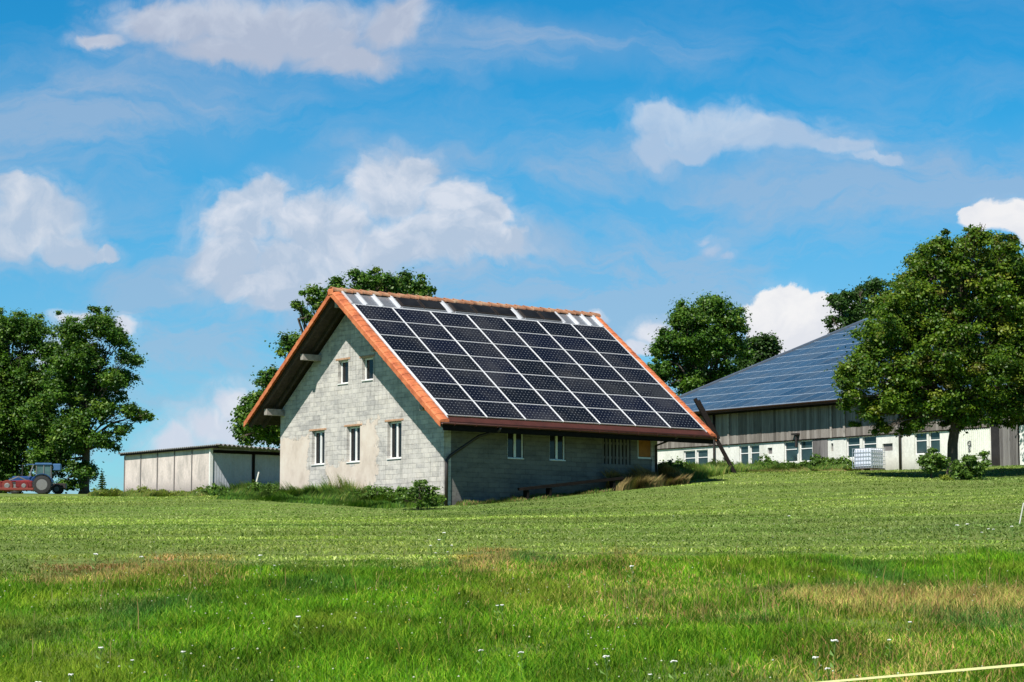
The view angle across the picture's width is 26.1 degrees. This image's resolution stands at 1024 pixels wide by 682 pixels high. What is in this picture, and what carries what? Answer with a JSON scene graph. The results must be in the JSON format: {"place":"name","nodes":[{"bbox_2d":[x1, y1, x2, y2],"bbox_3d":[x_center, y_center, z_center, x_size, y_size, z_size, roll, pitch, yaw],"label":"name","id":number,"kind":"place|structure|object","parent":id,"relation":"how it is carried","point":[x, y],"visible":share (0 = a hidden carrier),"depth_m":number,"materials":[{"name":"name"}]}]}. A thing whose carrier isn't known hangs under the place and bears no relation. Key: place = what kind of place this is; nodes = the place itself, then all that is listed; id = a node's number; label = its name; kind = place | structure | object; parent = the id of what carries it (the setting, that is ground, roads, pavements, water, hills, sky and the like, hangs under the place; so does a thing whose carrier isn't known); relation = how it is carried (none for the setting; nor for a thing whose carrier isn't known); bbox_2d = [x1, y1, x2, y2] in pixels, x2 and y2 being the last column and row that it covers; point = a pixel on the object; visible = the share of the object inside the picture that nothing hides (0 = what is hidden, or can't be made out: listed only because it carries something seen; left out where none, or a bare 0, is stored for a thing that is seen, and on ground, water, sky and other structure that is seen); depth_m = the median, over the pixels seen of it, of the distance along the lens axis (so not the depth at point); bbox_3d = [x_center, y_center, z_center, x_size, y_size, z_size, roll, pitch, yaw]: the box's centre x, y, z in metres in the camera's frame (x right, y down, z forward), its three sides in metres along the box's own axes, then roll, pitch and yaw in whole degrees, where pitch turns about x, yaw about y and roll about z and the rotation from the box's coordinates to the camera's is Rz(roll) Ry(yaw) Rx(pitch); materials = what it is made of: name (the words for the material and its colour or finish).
{"place":"outdoors","nodes":[
{"label":"outdoors","id":0,"kind":"place"},
{"bbox_2d":[0,465,1023,681],"bbox_3d":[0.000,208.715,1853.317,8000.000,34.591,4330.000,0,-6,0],"label":"ground","id":1,"kind":"structure","parent":0,"point":[570,500],"depth_m":46.60,"materials":[{"name":"green plant"}]},
{"bbox_2d":[0,476,34,491],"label":"hay mower","id":2,"kind":"object","parent":1,"relation":"on","point":[21,485],"visible":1,"depth_m":153.53,"materials":[{"name":"red metal"}]},
{"bbox_2d":[0,306,66,492],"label":"maple tree","id":3,"kind":"object","parent":1,"relation":"on","point":[20,377],"visible":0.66,"depth_m":168.69,"materials":[{"name":"green plant"}]},
{"bbox_2d":[9,463,61,493],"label":"tractor","id":4,"kind":"object","parent":1,"relation":"on","point":[43,480],"visible":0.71,"depth_m":157.29,"materials":[{"name":"metal"}]},
{"bbox_2d":[52,483,66,493],"bbox_3d":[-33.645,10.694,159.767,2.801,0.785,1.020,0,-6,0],"label":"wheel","id":5,"kind":"object","parent":1,"relation":"on","point":[58,488],"visible":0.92,"depth_m":159.31,"materials":[{"name":"rubber"}]},
{"bbox_2d":[15,304,158,493],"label":"maple tree","id":6,"kind":"object","parent":1,"relation":"on","point":[71,430],"visible":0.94,"depth_m":164.01,"materials":[{"name":"green plant"}]},
{"bbox_2d":[92,553,99,572],"bbox_3d":[-5.309,2.866,28.111,0.104,0.329,0.111,-4,-7,31],"label":"yarrow flower","id":7,"kind":"object","parent":1,"relation":"on","point":[95,560],"visible":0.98,"depth_m":28.11,"materials":[{"name":"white plant"}]},
{"bbox_2d":[96,647,105,672],"bbox_3d":[-2.997,2.340,16.084,0.076,0.224,0.071,0,-6,0],"label":"yarrow flower","id":8,"kind":"object","parent":1,"relation":"on","point":[100,651],"visible":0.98,"depth_m":16.10,"materials":[{"name":"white plant"}]},
{"bbox_2d":[97,473,107,489],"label":"spruce tree","id":9,"kind":"object","parent":1,"relation":"on","point":[102,480],"visible":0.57,"depth_m":184.69,"materials":[{"name":"green plant"}]},
{"bbox_2d":[90,484,204,496],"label":"shed front weeds","id":10,"kind":"object","parent":1,"relation":"on","point":[144,487],"visible":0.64,"depth_m":103.67,"materials":[{"name":"green plant"}]},
{"bbox_2d":[87,487,209,496],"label":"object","id":11,"kind":"object","parent":1,"relation":"on","point":[129,494],"visible":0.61,"depth_m":103.42,"materials":[{"name":"green plant"}]},
{"bbox_2d":[179,651,186,671],"bbox_3d":[-2.396,2.354,16.098,0.065,0.191,0.060,-1,-6,6],"label":"yarrow flower","id":12,"kind":"object","parent":1,"relation":"on","point":[184,660],"visible":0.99,"depth_m":16.09,"materials":[{"name":"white plant"}]},
{"bbox_2d":[118,444,279,491],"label":"storage shed","id":13,"kind":"structure","parent":1,"relation":"on","point":[188,469],"depth_m":102.23,"materials":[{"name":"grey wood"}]},
{"bbox_2d":[196,483,279,494],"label":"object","id":14,"kind":"object","parent":1,"relation":"on","point":[215,487],"visible":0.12,"depth_m":99.66,"materials":[{"name":"green plant"}]},
{"bbox_2d":[205,480,279,495],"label":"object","id":15,"kind":"object","parent":1,"relation":"on","point":[216,491],"visible":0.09,"depth_m":99.80,"materials":[{"name":"green plant"}]},
{"bbox_2d":[256,555,262,575],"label":"yarrow flower","id":16,"kind":"object","parent":1,"relation":"on","point":[260,565],"visible":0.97,"depth_m":27.60,"materials":[{"name":"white plant"}]},
{"bbox_2d":[294,616,302,638],"bbox_3d":[-1.801,2.436,18.587,0.083,0.245,0.077,0,-6,1],"label":"yarrow flower","id":17,"kind":"object","parent":1,"relation":"on","point":[298,624],"visible":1,"depth_m":18.60,"materials":[{"name":"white plant"}]},
{"bbox_2d":[226,265,436,447],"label":"maple tree","id":18,"kind":"object","parent":1,"relation":"on","point":[387,282],"visible":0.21,"depth_m":126.12,"materials":[{"name":"green plant"}]},
{"bbox_2d":[216,480,446,508],"bbox_3d":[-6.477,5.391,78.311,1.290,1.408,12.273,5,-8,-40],"label":"nettle weeds","id":19,"kind":"object","parent":1,"relation":"on","point":[324,491],"visible":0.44,"depth_m":78.05,"materials":[{"name":"green plant"}]},
{"bbox_2d":[321,471,373,497],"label":"tall weeds","id":20,"kind":"object","parent":1,"relation":"on","point":[342,486],"visible":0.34,"depth_m":77.68,"materials":[{"name":"green plant"}]},
{"bbox_2d":[396,479,444,509],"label":"elder shrub","id":21,"kind":"object","parent":1,"relation":"on","point":[416,491],"visible":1,"depth_m":71.98,"materials":[{"name":"green plant"}]},
{"bbox_2d":[440,532,446,551],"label":"yarrow flower","id":22,"kind":"object","parent":1,"relation":"on","point":[444,540],"visible":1,"depth_m":33.86,"materials":[{"name":"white plant"}]},
{"bbox_2d":[244,287,716,505],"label":"block house","id":23,"kind":"structure","parent":1,"relation":"on","point":[461,400],"depth_m":78.53,"materials":[{"name":"grey brick"}]},
{"bbox_2d":[311,431,324,465],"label":"window","id":24,"kind":"structure","parent":23,"relation":"in","point":[319,435],"depth_m":80.45,"materials":[{"name":"white glass"}]},
{"bbox_2d":[337,360,347,384],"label":"window","id":25,"kind":"structure","parent":23,"relation":"in","point":[344,364],"depth_m":79.53,"materials":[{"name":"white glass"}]},
{"bbox_2d":[346,426,359,462],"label":"window","id":26,"kind":"structure","parent":23,"relation":"in","point":[354,431],"depth_m":78.68,"materials":[{"name":"white glass"}]},
{"bbox_2d":[361,357,372,381],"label":"window","id":27,"kind":"structure","parent":23,"relation":"in","point":[368,361],"depth_m":78.34,"materials":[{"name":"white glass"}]},
{"bbox_2d":[387,421,401,459],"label":"window","id":28,"kind":"structure","parent":23,"relation":"in","point":[396,427],"depth_m":76.75,"materials":[{"name":"white glass"}]},
{"bbox_2d":[507,434,523,458],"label":"window","id":29,"kind":"structure","parent":23,"relation":"in","point":[514,441],"depth_m":76.26,"materials":[{"name":"white glass"}]},
{"bbox_2d":[549,436,565,460],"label":"window","id":30,"kind":"structure","parent":23,"relation":"in","point":[556,443],"depth_m":77.42,"materials":[{"name":"white glass"}]},
{"bbox_2d":[638,440,650,458],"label":"window","id":31,"kind":"structure","parent":23,"relation":"in","point":[643,446],"depth_m":79.96,"materials":[{"name":"orange wood"}]},
{"bbox_2d":[477,649,485,671],"bbox_3d":[-0.216,2.313,15.847,0.063,0.200,0.068,3,-7,-26],"label":"yarrow flower","id":32,"kind":"object","parent":1,"relation":"on","point":[481,659],"visible":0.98,"depth_m":15.85,"materials":[{"name":"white plant"}]},
{"bbox_2d":[3,528,993,681],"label":"buttercup flowers","id":33,"kind":"object","parent":1,"relation":"on","point":[461,635],"visible":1,"depth_m":17.06,"materials":[{"name":"yellow plant"}]},
{"bbox_2d":[0,523,1007,681],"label":"clover flowers","id":34,"kind":"object","parent":1,"relation":"on","point":[466,603],"visible":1,"depth_m":20.09,"materials":[{"name":"white plant"}]},
{"bbox_2d":[0,535,1023,681],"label":"standing grass","id":35,"kind":"structure","parent":1,"relation":"on","point":[323,643],"depth_m":20.17,"materials":[{"name":"green plant"}]},
{"bbox_2d":[518,651,526,673],"bbox_3d":[0.072,2.297,15.594,0.066,0.211,0.071,0,-6,-1],"label":"yarrow flower","id":36,"kind":"object","parent":35,"relation":"on","point":[521,652],"visible":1,"depth_m":15.60,"materials":[{"name":"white plant"}]},
{"bbox_2d":[456,486,613,505],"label":"dry weeds","id":37,"kind":"object","parent":1,"relation":"on","point":[537,496],"visible":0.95,"depth_m":75.70,"materials":[{"name":"green plant"}]},
{"bbox_2d":[518,477,623,498],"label":"plank bench","id":38,"kind":"object","parent":1,"relation":"on","point":[525,490],"visible":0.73,"depth_m":76.41,"materials":[{"name":"brown wood"}]},
{"bbox_2d":[599,655,610,681],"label":"yarrow flower","id":39,"kind":"object","parent":1,"relation":"on","point":[609,668],"visible":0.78,"depth_m":14.85,"materials":[{"name":"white plant"}]},
{"bbox_2d":[627,565,634,583],"bbox_3d":[1.357,2.664,24.865,0.093,0.275,0.087,-5,-8,38],"label":"yarrow flower","id":40,"kind":"object","parent":1,"relation":"on","point":[631,566],"visible":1,"depth_m":24.86,"materials":[{"name":"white plant"}]},
{"bbox_2d":[602,462,691,490],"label":"dry weeds","id":41,"kind":"object","parent":1,"relation":"on","point":[669,475],"visible":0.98,"depth_m":78.96,"materials":[{"name":"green plant"}]},
{"bbox_2d":[669,660,680,681],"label":"yarrow flower","id":42,"kind":"object","parent":1,"relation":"on","point":[674,665],"visible":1,"depth_m":14.61,"materials":[{"name":"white plant"}]},
{"bbox_2d":[658,456,693,474],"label":"gap weeds","id":43,"kind":"object","parent":1,"relation":"on","point":[677,463],"visible":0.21,"depth_m":85.08,"materials":[{"name":"green plant"}]},
{"bbox_2d":[643,289,765,395],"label":"maple tree","id":44,"kind":"object","parent":1,"relation":"on","point":[693,359],"visible":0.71,"depth_m":149.33,"materials":[{"name":"green plant"}]},
{"bbox_2d":[675,457,749,479],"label":"verge weeds","id":45,"kind":"object","parent":1,"relation":"on","point":[702,471],"visible":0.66,"depth_m":86.55,"materials":[{"name":"green plant"}]},
{"bbox_2d":[693,398,735,472],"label":"leaning beam","id":46,"kind":"structure","parent":1,"relation":"on","point":[704,414],"depth_m":88.62,"materials":[{"name":"brown wood"}]},
{"bbox_2d":[732,330,785,370],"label":"maple tree","id":47,"kind":"object","parent":1,"relation":"on","point":[771,348],"visible":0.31,"depth_m":160.09,"materials":[{"name":"green plant"}]},
{"bbox_2d":[706,453,854,469],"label":"barn nettles","id":48,"kind":"object","parent":1,"relation":"on","point":[817,461],"visible":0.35,"depth_m":110.38,"materials":[{"name":"green plant"}]},
{"bbox_2d":[749,466,821,471],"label":"bank weeds","id":49,"kind":"object","parent":1,"relation":"on","point":[799,468],"visible":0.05,"depth_m":105.69,"materials":[{"name":"green plant"}]},
{"bbox_2d":[731,458,853,469],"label":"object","id":50,"kind":"object","parent":1,"relation":"on","point":[756,466],"visible":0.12,"depth_m":111.35,"materials":[{"name":"green plant"}]},
{"bbox_2d":[754,468,862,471],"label":"hay fringe","id":51,"kind":"object","parent":1,"relation":"on","point":[840,469],"visible":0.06,"depth_m":106.59,"materials":[{"name":"green plant"}]},
{"bbox_2d":[809,656,820,681],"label":"yarrow flower","id":52,"kind":"object","parent":1,"relation":"on","point":[814,657],"visible":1,"depth_m":14.85,"materials":[{"name":"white plant"}]},
{"bbox_2d":[822,667,831,680],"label":"yarrow flower","id":53,"kind":"object","parent":1,"relation":"on","point":[827,673],"visible":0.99,"depth_m":14.36,"materials":[{"name":"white plant"}]},
{"bbox_2d":[830,639,842,679],"bbox_3d":[2.235,2.219,15.343,0.098,0.290,0.091,-5,-8,39],"label":"yarrow flower","id":54,"kind":"object","parent":1,"relation":"on","point":[831,653],"visible":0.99,"depth_m":15.35,"materials":[{"name":"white plant"}]},
{"bbox_2d":[657,316,1023,469],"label":"long barn","id":55,"kind":"structure","parent":1,"relation":"on","point":[781,407],"depth_m":114.76,"materials":[{"name":"white wood"}]},
{"bbox_2d":[685,450,694,463],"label":"window","id":56,"kind":"structure","parent":55,"relation":"in","point":[689,455],"depth_m":119.54,"materials":[{"name":"white glass"}]},
{"bbox_2d":[698,450,707,464],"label":"window","id":57,"kind":"structure","parent":55,"relation":"in","point":[702,454],"depth_m":118.78,"materials":[{"name":"white glass"}]},
{"bbox_2d":[740,446,747,464],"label":"window","id":58,"kind":"structure","parent":55,"relation":"in","point":[743,449],"depth_m":116.32,"materials":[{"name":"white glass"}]},
{"bbox_2d":[751,445,758,463],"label":"window","id":59,"kind":"structure","parent":55,"relation":"in","point":[754,448],"depth_m":115.69,"materials":[{"name":"white glass"}]},
{"bbox_2d":[785,441,796,462],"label":"window","id":60,"kind":"structure","parent":55,"relation":"in","point":[790,449],"depth_m":113.65,"materials":[{"name":"white glass"}]},
{"bbox_2d":[800,440,811,460],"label":"window","id":61,"kind":"structure","parent":55,"relation":"in","point":[805,446],"depth_m":112.82,"materials":[{"name":"white glass"}]},
{"bbox_2d":[847,437,859,457],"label":"window","id":62,"kind":"structure","parent":55,"relation":"in","point":[852,442],"depth_m":110.34,"materials":[{"name":"white glass"}]},
{"bbox_2d":[863,436,875,448],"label":"window","id":63,"kind":"structure","parent":55,"relation":"in","point":[869,441],"depth_m":109.46,"materials":[{"name":"white glass"}]},
{"bbox_2d":[915,432,926,453],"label":"window","id":64,"kind":"structure","parent":55,"relation":"in","point":[921,441],"depth_m":106.82,"materials":[{"name":"white glass"}]},
{"bbox_2d":[930,431,939,453],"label":"window","id":65,"kind":"structure","parent":55,"relation":"in","point":[934,437],"depth_m":106.14,"materials":[{"name":"white glass"}]},
{"bbox_2d":[990,424,999,465],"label":"door","id":66,"kind":"structure","parent":55,"relation":"in","point":[995,439],"depth_m":103.13,"materials":[{"name":"grey wood"}]},
{"bbox_2d":[999,422,1018,465],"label":"wooden door","id":67,"kind":"structure","parent":55,"relation":"in","point":[1009,456],"depth_m":102.45,"materials":[{"name":"grey wood"}]},
{"bbox_2d":[821,275,899,333],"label":"maple tree","id":68,"kind":"object","parent":1,"relation":"on","point":[849,312],"visible":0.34,"depth_m":168.15,"materials":[{"name":"green plant"}]},
{"bbox_2d":[852,448,884,470],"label":"cage tank","id":69,"kind":"object","parent":1,"relation":"on","point":[871,459],"visible":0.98,"depth_m":107.03,"materials":[{"name":"plastic"}]},
{"bbox_2d":[819,663,1023,681],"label":"electric fence","id":70,"kind":"object","parent":1,"relation":"on","point":[937,672],"visible":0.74,"depth_m":13.20,"materials":[{"name":"beige plastic"}]},
{"bbox_2d":[824,224,1023,476],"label":"linden tree","id":71,"kind":"object","parent":1,"relation":"on","point":[980,283],"visible":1,"depth_m":83.84,"materials":[{"name":"green plant"}]},
{"bbox_2d":[915,447,952,478],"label":"lilac shrub","id":72,"kind":"object","parent":1,"relation":"on","point":[932,462],"visible":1,"depth_m":81.76,"materials":[{"name":"green plant"}]},
{"bbox_2d":[939,472,952,480],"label":"bramble shrub","id":73,"kind":"object","parent":1,"relation":"on","point":[946,477],"visible":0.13,"depth_m":78.81,"materials":[{"name":"green plant"}]},
{"bbox_2d":[953,525,959,544],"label":"yarrow flower","id":74,"kind":"object","parent":1,"relation":"on","point":[956,532],"visible":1,"depth_m":35.37,"materials":[{"name":"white plant"}]},
{"bbox_2d":[946,449,991,479],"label":"hazel shrub","id":75,"kind":"object","parent":1,"relation":"on","point":[968,467],"visible":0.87,"depth_m":79.69,"materials":[{"name":"green plant"}]},
{"bbox_2d":[0,0,1023,493],"label":"sky","id":76,"kind":"structure","parent":0,"point":[184,168],"materials":[{"name":"blue"}]}
]}

